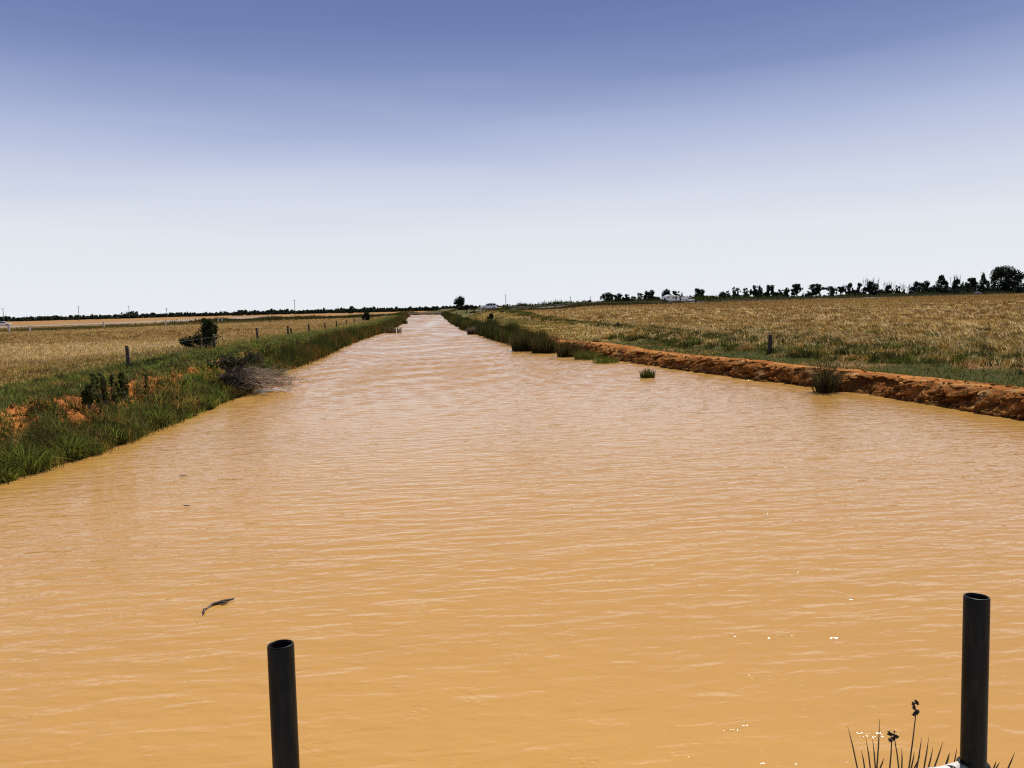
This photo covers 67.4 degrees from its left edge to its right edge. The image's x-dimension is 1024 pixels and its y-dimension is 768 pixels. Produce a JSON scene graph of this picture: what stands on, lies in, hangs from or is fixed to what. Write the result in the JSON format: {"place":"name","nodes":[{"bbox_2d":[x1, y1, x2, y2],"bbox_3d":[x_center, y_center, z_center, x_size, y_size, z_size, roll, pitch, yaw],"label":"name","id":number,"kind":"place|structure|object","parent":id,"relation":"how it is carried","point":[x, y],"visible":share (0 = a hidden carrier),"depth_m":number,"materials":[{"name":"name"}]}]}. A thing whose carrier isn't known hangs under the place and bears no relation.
{"place":"outdoors","nodes":[
{"label":"outdoors","id":0,"kind":"place"},
{"bbox_2d":[0,316,270,327],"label":"road","id":1,"kind":"structure","parent":0,"point":[120,322],"depth_m":316.10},
{"bbox_2d":[267,639,299,767],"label":"pipe post","id":2,"kind":"object","parent":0,"point":[283,702],"visible":1,"depth_m":1.70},
{"bbox_2d":[0,315,1023,767],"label":"water","id":3,"kind":"structure","parent":0,"point":[430,541],"depth_m":9.83,"materials":[{"name":"orange liquid"}]},
{"bbox_2d":[203,598,234,613],"bbox_3d":[-3.459,2.584,8.959,0.157,0.050,0.475,2,7,27],"label":"floating stick","id":4,"kind":"object","parent":3,"relation":"on","point":[224,601],"visible":1,"depth_m":9.02,"materials":[{"name":"wood"}]},
{"bbox_2d":[384,325,402,332],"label":"reed patch","id":5,"kind":"object","parent":3,"relation":"on","point":[392,329],"visible":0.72,"depth_m":107.53,"materials":[{"name":"brown plant"}]},
{"bbox_2d":[465,326,476,333],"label":"rush clump","id":6,"kind":"object","parent":3,"relation":"on","point":[470,331],"visible":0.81,"depth_m":96.22,"materials":[{"name":"brown plant"}]},
{"bbox_2d":[508,327,542,350],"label":"rush clump","id":7,"kind":"object","parent":3,"relation":"on","point":[522,344],"visible":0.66,"depth_m":57.84,"materials":[{"name":"green plant"}]},
{"bbox_2d":[527,332,561,352],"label":"rush clump","id":8,"kind":"object","parent":3,"relation":"on","point":[540,345],"visible":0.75,"depth_m":54.68,"materials":[{"name":"green plant"}]},
{"bbox_2d":[554,338,586,356],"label":"rush clump","id":9,"kind":"object","parent":3,"relation":"on","point":[569,349],"visible":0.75,"depth_m":50.36,"materials":[{"name":"green plant"}]},
{"bbox_2d":[592,355,619,363],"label":"sedge clump","id":10,"kind":"object","parent":3,"relation":"on","point":[606,360],"visible":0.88,"depth_m":44.26,"materials":[{"name":"green plant"}]},
{"bbox_2d":[639,368,655,377],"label":"rush tussock","id":11,"kind":"object","parent":3,"relation":"on","point":[647,374],"visible":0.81,"depth_m":34.81,"materials":[{"name":"green plant"}]},
{"bbox_2d":[803,355,854,392],"bbox_3d":[11.525,-0.432,27.874,2.530,1.513,2.268,-2,6,-6],"label":"rush tussock","id":12,"kind":"object","parent":3,"relation":"in","point":[824,381],"visible":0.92,"depth_m":27.72,"materials":[{"name":"green plant"}]},
{"bbox_2d":[0,294,1023,476],"bbox_3d":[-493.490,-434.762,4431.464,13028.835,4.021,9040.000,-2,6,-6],"label":"ground","id":13,"kind":"structure","parent":0,"point":[14,408],"depth_m":43.58,"materials":[{"name":"soil"}]},
{"bbox_2d":[0,321,11,325],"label":"parked car","id":14,"kind":"object","parent":13,"relation":"on","point":[3,323],"visible":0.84,"depth_m":274.46,"materials":[{"name":"white paint"}]},
{"bbox_2d":[0,463,31,482],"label":"grass tussock","id":15,"kind":"object","parent":13,"relation":"on","point":[14,476],"depth_m":16.21,"materials":[{"name":"green plant"}]},
{"bbox_2d":[39,431,99,460],"bbox_3d":[-10.771,1.462,18.420,1.890,0.808,2.111,-2,6,-6],"label":"grass tussock","id":16,"kind":"object","parent":13,"relation":"on","point":[78,446],"depth_m":18.45,"materials":[{"name":"green plant"}]},
{"bbox_2d":[98,423,138,444],"bbox_3d":[-10.695,1.279,20.497,1.594,0.649,1.552,-2,6,-6],"label":"grass tussock","id":17,"kind":"object","parent":13,"relation":"on","point":[118,432],"depth_m":20.48,"materials":[{"name":"green plant"}]},
{"bbox_2d":[4,344,288,442],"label":"clay clods","id":18,"kind":"object","parent":13,"relation":"on","point":[77,408],"visible":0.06,"depth_m":21.81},
{"bbox_2d":[0,335,309,484],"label":"bank grass","id":19,"kind":"structure","parent":13,"relation":"on","point":[182,404],"depth_m":24.87,"materials":[{"name":"green plant"}]},
{"bbox_2d":[0,441,73,474],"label":"grass tussock","id":20,"kind":"object","parent":19,"relation":"on","point":[24,461],"depth_m":17.01,"materials":[{"name":"green plant"}]},
{"bbox_2d":[80,382,117,408],"bbox_3d":[-10.865,0.285,20.307,0.995,0.734,0.392,-2,6,-2],"label":"tall weed","id":21,"kind":"object","parent":19,"relation":"on","point":[88,396],"visible":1,"depth_m":20.23,"materials":[{"name":"green plant"}]},
{"bbox_2d":[90,370,124,403],"bbox_3d":[-11.159,0.094,21.106,0.979,0.952,0.430,-1,6,1],"label":"tall weed","id":22,"kind":"object","parent":19,"relation":"on","point":[104,394],"visible":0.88,"depth_m":21.12,"materials":[{"name":"green plant"}]},
{"bbox_2d":[108,372,148,399],"bbox_3d":[-10.743,0.066,21.355,1.000,0.793,0.798,0,6,18],"label":"tall weed","id":23,"kind":"object","parent":19,"relation":"on","point":[126,388],"visible":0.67,"depth_m":21.49,"materials":[{"name":"green plant"}]},
{"bbox_2d":[141,405,175,424],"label":"grass tussock","id":24,"kind":"object","parent":13,"relation":"on","point":[166,416],"depth_m":23.55,"materials":[{"name":"green plant"}]},
{"bbox_2d":[0,318,329,331],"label":"verge grass","id":25,"kind":"structure","parent":13,"relation":"on","point":[100,326],"depth_m":204.66,"materials":[{"name":"plant"}]},
{"bbox_2d":[0,317,374,382],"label":"dry grass","id":26,"kind":"structure","parent":13,"relation":"on","point":[51,342],"depth_m":82.42,"materials":[{"name":"beige plant"}]},
{"bbox_2d":[3,315,379,378],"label":"wire fence","id":27,"kind":"object","parent":13,"relation":"on","point":[128,353],"visible":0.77,"depth_m":49.38,"materials":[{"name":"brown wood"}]},
{"bbox_2d":[178,318,222,348],"bbox_3d":[-21.571,-3.429,53.075,3.011,2.296,1.522,-2,6,-6],"label":"shrub","id":28,"kind":"object","parent":13,"relation":"on","point":[209,328],"visible":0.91,"depth_m":52.93,"materials":[{"name":"green plant"}]},
{"bbox_2d":[194,392,225,409],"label":"grass tussock","id":29,"kind":"object","parent":13,"relation":"on","point":[213,403],"depth_m":27.58,"materials":[{"name":"green plant"}]},
{"bbox_2d":[0,306,452,321],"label":"treeline","id":30,"kind":"object","parent":13,"relation":"on","point":[194,314],"visible":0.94,"depth_m":826.09,"materials":[{"name":"green plant"}]},
{"bbox_2d":[206,349,265,372],"bbox_3d":[-11.480,-0.961,32.034,2.416,0.960,1.159,-4,6,-22],"label":"shrub","id":31,"kind":"object","parent":13,"relation":"on","point":[240,363],"visible":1,"depth_m":32.00,"materials":[{"name":"green plant"}]},
{"bbox_2d":[216,364,311,394],"bbox_3d":[-10.707,-0.399,32.910,3.758,1.411,3.755,-4,6,-27],"label":"dead brush","id":32,"kind":"object","parent":13,"relation":"on","point":[261,379],"visible":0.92,"depth_m":32.34,"materials":[{"name":"grey plant"}]},
{"bbox_2d":[171,313,409,368],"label":"reeds","id":33,"kind":"object","parent":13,"relation":"on","point":[325,342],"visible":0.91,"depth_m":67.43,"materials":[{"name":"green plant"}]},
{"bbox_2d":[152,312,456,323],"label":"ditch scrub","id":34,"kind":"object","parent":13,"relation":"on","point":[272,317],"visible":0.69,"depth_m":276.33,"materials":[{"name":"green plant"}]},
{"bbox_2d":[348,306,355,313],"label":"tree","id":35,"kind":"object","parent":13,"relation":"on","point":[351,309],"visible":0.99,"depth_m":624.95,"materials":[{"name":"green plant"}]},
{"bbox_2d":[361,312,370,319],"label":"shrub","id":36,"kind":"object","parent":13,"relation":"on","point":[366,316],"visible":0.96,"depth_m":174.46,"materials":[{"name":"green plant"}]},
{"bbox_2d":[382,308,456,314],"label":"canal end reeds","id":37,"kind":"object","parent":13,"relation":"on","point":[452,310],"visible":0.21,"depth_m":377.32,"materials":[{"name":"green plant"}]},
{"bbox_2d":[408,310,441,314],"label":"bridge","id":38,"kind":"structure","parent":13,"relation":"on","point":[430,313],"depth_m":366.71,"materials":[{"name":"concrete"}]},
{"bbox_2d":[453,295,464,306],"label":"tree","id":39,"kind":"object","parent":13,"relation":"on","point":[459,300],"visible":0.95,"depth_m":388.41,"materials":[{"name":"green plant"}]},
{"bbox_2d":[456,304,478,310],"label":"shrub","id":40,"kind":"object","parent":13,"relation":"on","point":[465,307],"visible":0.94,"depth_m":298.05,"materials":[{"name":"green plant"}]},
{"bbox_2d":[440,310,559,345],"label":"reeds","id":41,"kind":"object","parent":13,"relation":"on","point":[491,329],"visible":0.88,"depth_m":85.42,"materials":[{"name":"green plant"}]},
{"bbox_2d":[453,300,602,308],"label":"treeline","id":42,"kind":"object","parent":13,"relation":"on","point":[506,305],"visible":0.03,"depth_m":740.37,"materials":[{"name":"green plant"}]},
{"bbox_2d":[485,302,681,311],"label":"roadside scrub","id":43,"kind":"object","parent":13,"relation":"on","point":[593,304],"visible":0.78,"depth_m":212.15,"materials":[{"name":"green plant"}]},
{"bbox_2d":[600,292,613,299],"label":"tree","id":44,"kind":"object","parent":13,"relation":"on","point":[609,296],"visible":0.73,"depth_m":292.79,"materials":[{"name":"green plant"}]},
{"bbox_2d":[613,293,625,300],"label":"tree","id":45,"kind":"object","parent":13,"relation":"on","point":[618,297],"visible":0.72,"depth_m":300.66,"materials":[{"name":"green plant"}]},
{"bbox_2d":[621,294,630,300],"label":"tree","id":46,"kind":"object","parent":13,"relation":"on","point":[627,298],"visible":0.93,"depth_m":302.65,"materials":[{"name":"green plant"}]},
{"bbox_2d":[637,292,643,299],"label":"tree","id":47,"kind":"object","parent":13,"relation":"on","point":[640,295],"visible":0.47,"depth_m":310.97,"materials":[{"name":"green plant"}]},
{"bbox_2d":[644,289,658,298],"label":"tree","id":48,"kind":"object","parent":13,"relation":"on","point":[651,294],"visible":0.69,"depth_m":312.15,"materials":[{"name":"green plant"}]},
{"bbox_2d":[661,289,669,296],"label":"tree","id":49,"kind":"object","parent":13,"relation":"on","point":[666,292],"visible":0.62,"depth_m":324.25,"materials":[{"name":"green plant"}]},
{"bbox_2d":[669,290,681,297],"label":"tree","id":50,"kind":"object","parent":13,"relation":"on","point":[674,292],"visible":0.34,"depth_m":312.28,"materials":[{"name":"green plant"}]},
{"bbox_2d":[693,288,700,297],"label":"tree","id":51,"kind":"object","parent":13,"relation":"on","point":[698,290],"visible":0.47,"depth_m":324.15,"materials":[{"name":"green plant"}]},
{"bbox_2d":[696,289,707,297],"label":"tree","id":52,"kind":"object","parent":13,"relation":"on","point":[702,291],"visible":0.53,"depth_m":327.03,"materials":[{"name":"green plant"}]},
{"bbox_2d":[731,286,741,296],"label":"tree","id":53,"kind":"object","parent":13,"relation":"on","point":[734,292],"visible":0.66,"depth_m":335.92,"materials":[{"name":"green plant"}]},
{"bbox_2d":[456,290,1022,314],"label":"roadside scrub","id":54,"kind":"object","parent":13,"relation":"on","point":[698,298],"visible":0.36,"depth_m":305.53,"materials":[{"name":"green plant"}]},
{"bbox_2d":[462,309,1023,387],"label":"rough grass","id":55,"kind":"structure","parent":13,"relation":"on","point":[876,351],"depth_m":42.08,"materials":[{"name":"plant"}]},
{"bbox_2d":[742,288,749,295],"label":"tree","id":56,"kind":"object","parent":13,"relation":"on","point":[745,293],"visible":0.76,"depth_m":356.99,"materials":[{"name":"green plant"}]},
{"bbox_2d":[749,285,759,296],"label":"tree","id":57,"kind":"object","parent":13,"relation":"on","point":[755,292],"visible":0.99,"depth_m":343.58,"materials":[{"name":"green plant"}]},
{"bbox_2d":[509,292,1002,308],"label":"roadside fence","id":58,"kind":"object","parent":13,"relation":"on","point":[764,299],"visible":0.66,"depth_m":297.90,"materials":[{"name":"brown wood"}]},
{"bbox_2d":[496,294,1023,352],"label":"dry grass","id":59,"kind":"structure","parent":13,"relation":"on","point":[921,315],"depth_m":96.83,"materials":[{"name":"beige plant"}]},
{"bbox_2d":[758,286,763,295],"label":"tree","id":60,"kind":"object","parent":13,"relation":"on","point":[760,288],"visible":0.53,"depth_m":362.84,"materials":[{"name":"green plant"}]},
{"bbox_2d":[764,285,770,295],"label":"tree","id":61,"kind":"object","parent":13,"relation":"on","point":[767,292],"visible":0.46,"depth_m":361.97,"materials":[{"name":"green plant"}]},
{"bbox_2d":[768,334,772,352],"bbox_3d":[13.924,-2.130,41.432,0.239,1.108,0.239,-2,6,-6],"label":"fence post","id":62,"kind":"object","parent":13,"relation":"on","point":[769,342],"visible":0.9,"depth_m":41.34,"materials":[{"name":"grey wood"}]},
{"bbox_2d":[766,285,778,295],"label":"tree","id":63,"kind":"object","parent":13,"relation":"on","point":[772,292],"visible":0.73,"depth_m":355.99,"materials":[{"name":"green plant"}]},
{"bbox_2d":[558,339,1023,419],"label":"earth bank","id":64,"kind":"structure","parent":13,"relation":"on","point":[953,391],"depth_m":27.93,"materials":[{"name":"orange soil"}]},
{"bbox_2d":[573,348,601,359],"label":"sedge clump","id":65,"kind":"object","parent":64,"relation":"on","point":[589,355],"visible":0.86,"depth_m":47.43,"materials":[{"name":"green plant"}]},
{"bbox_2d":[560,340,1023,420],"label":"clay clods","id":66,"kind":"object","parent":64,"relation":"on","point":[964,407],"visible":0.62,"depth_m":26.09,"materials":[{"name":"brown soil"}]},
{"bbox_2d":[788,283,802,295],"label":"tree","id":67,"kind":"object","parent":13,"relation":"on","point":[796,288],"visible":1,"depth_m":362.51,"materials":[{"name":"green plant"}]},
{"bbox_2d":[808,283,824,294],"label":"tree","id":68,"kind":"object","parent":13,"relation":"on","point":[817,289],"visible":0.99,"depth_m":376.11,"materials":[{"name":"green plant"}]},
{"bbox_2d":[614,280,1023,301],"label":"undergrowth","id":69,"kind":"object","parent":13,"relation":"on","point":[990,289],"visible":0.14,"depth_m":464.32,"materials":[{"name":"green plant"}]},
{"bbox_2d":[825,285,847,295],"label":"tree","id":70,"kind":"object","parent":13,"relation":"on","point":[830,289],"visible":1,"depth_m":387.59,"materials":[{"name":"green plant"}]},
{"bbox_2d":[845,282,854,294],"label":"tree","id":71,"kind":"object","parent":13,"relation":"on","point":[849,287],"visible":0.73,"depth_m":403.41,"materials":[{"name":"green plant"}]},
{"bbox_2d":[853,283,862,293],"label":"tree","id":72,"kind":"object","parent":13,"relation":"on","point":[859,286],"visible":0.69,"depth_m":393.62,"materials":[{"name":"green plant"}]},
{"bbox_2d":[861,277,882,295],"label":"tree","id":73,"kind":"object","parent":13,"relation":"on","point":[871,288],"visible":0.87,"depth_m":400.28,"materials":[{"name":"green plant"}]},
{"bbox_2d":[882,281,894,293],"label":"tree","id":74,"kind":"object","parent":13,"relation":"on","point":[887,289],"visible":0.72,"depth_m":411.00,"materials":[{"name":"green plant"}]},
{"bbox_2d":[895,285,901,293],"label":"tree","id":75,"kind":"object","parent":13,"relation":"on","point":[897,290],"visible":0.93,"depth_m":422.28,"materials":[{"name":"green plant"}]},
{"bbox_2d":[909,280,924,292],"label":"tree","id":76,"kind":"object","parent":13,"relation":"on","point":[917,286],"visible":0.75,"depth_m":443.60,"materials":[{"name":"green plant"}]},
{"bbox_2d":[920,281,933,290],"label":"tree","id":77,"kind":"object","parent":13,"relation":"on","point":[924,284],"visible":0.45,"depth_m":451.07,"materials":[{"name":"green plant"}]},
{"bbox_2d":[848,700,1014,767],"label":"sedge plant","id":78,"kind":"object","parent":13,"relation":"on","point":[894,737],"visible":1,"depth_m":2.07,"materials":[{"name":"green plant"}]},
{"bbox_2d":[934,274,949,292],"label":"tree","id":79,"kind":"object","parent":13,"relation":"on","point":[943,282],"visible":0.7,"depth_m":460.50,"materials":[{"name":"green plant"}]},
{"bbox_2d":[949,276,964,290],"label":"tree","id":80,"kind":"object","parent":13,"relation":"on","point":[956,282],"visible":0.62,"depth_m":466.18,"materials":[{"name":"green plant"}]},
{"bbox_2d":[965,277,978,287],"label":"tree","id":81,"kind":"object","parent":13,"relation":"on","point":[972,281],"visible":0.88,"depth_m":488.70,"materials":[{"name":"green plant"}]},
{"bbox_2d":[979,272,988,291],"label":"tree","id":82,"kind":"object","parent":13,"relation":"on","point":[983,281],"visible":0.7,"depth_m":480.66,"materials":[{"name":"green plant"}]},
{"bbox_2d":[989,265,1023,291],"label":"tree","id":83,"kind":"object","parent":13,"relation":"on","point":[1009,276],"visible":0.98,"depth_m":503.47,"materials":[{"name":"green plant"}]},
{"bbox_2d":[0,0,1023,317],"label":"sky","id":84,"kind":"structure","parent":0,"point":[198,156],"materials":[{"name":"blue"}]},
{"bbox_2d":[469,297,871,312],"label":"road","id":85,"kind":"structure","parent":0,"point":[567,305],"depth_m":233.10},
{"bbox_2d":[480,303,496,309],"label":"parked car","id":86,"kind":"object","parent":85,"relation":"on","point":[490,306],"visible":0.98,"depth_m":224.13,"materials":[{"name":"white paint"}]},
{"bbox_2d":[663,295,679,302],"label":"caravan","id":87,"kind":"object","parent":85,"relation":"on","point":[670,298],"visible":0.96,"depth_m":273.54,"materials":[{"name":"white paint"}]},
{"bbox_2d":[681,296,694,301],"bbox_3d":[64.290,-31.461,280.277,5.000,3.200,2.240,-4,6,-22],"label":"pickup truck","id":88,"kind":"object","parent":85,"relation":"on","point":[683,299],"visible":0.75,"depth_m":279.40,"materials":[{"name":"white paint"}]},
{"bbox_2d":[467,293,1023,316],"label":"verge grass","id":89,"kind":"structure","parent":0,"point":[813,298],"depth_m":299.05,"materials":[{"name":"green plant"}]},
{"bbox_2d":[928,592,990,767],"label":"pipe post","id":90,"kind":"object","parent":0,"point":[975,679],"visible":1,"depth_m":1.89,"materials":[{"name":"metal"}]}
]}

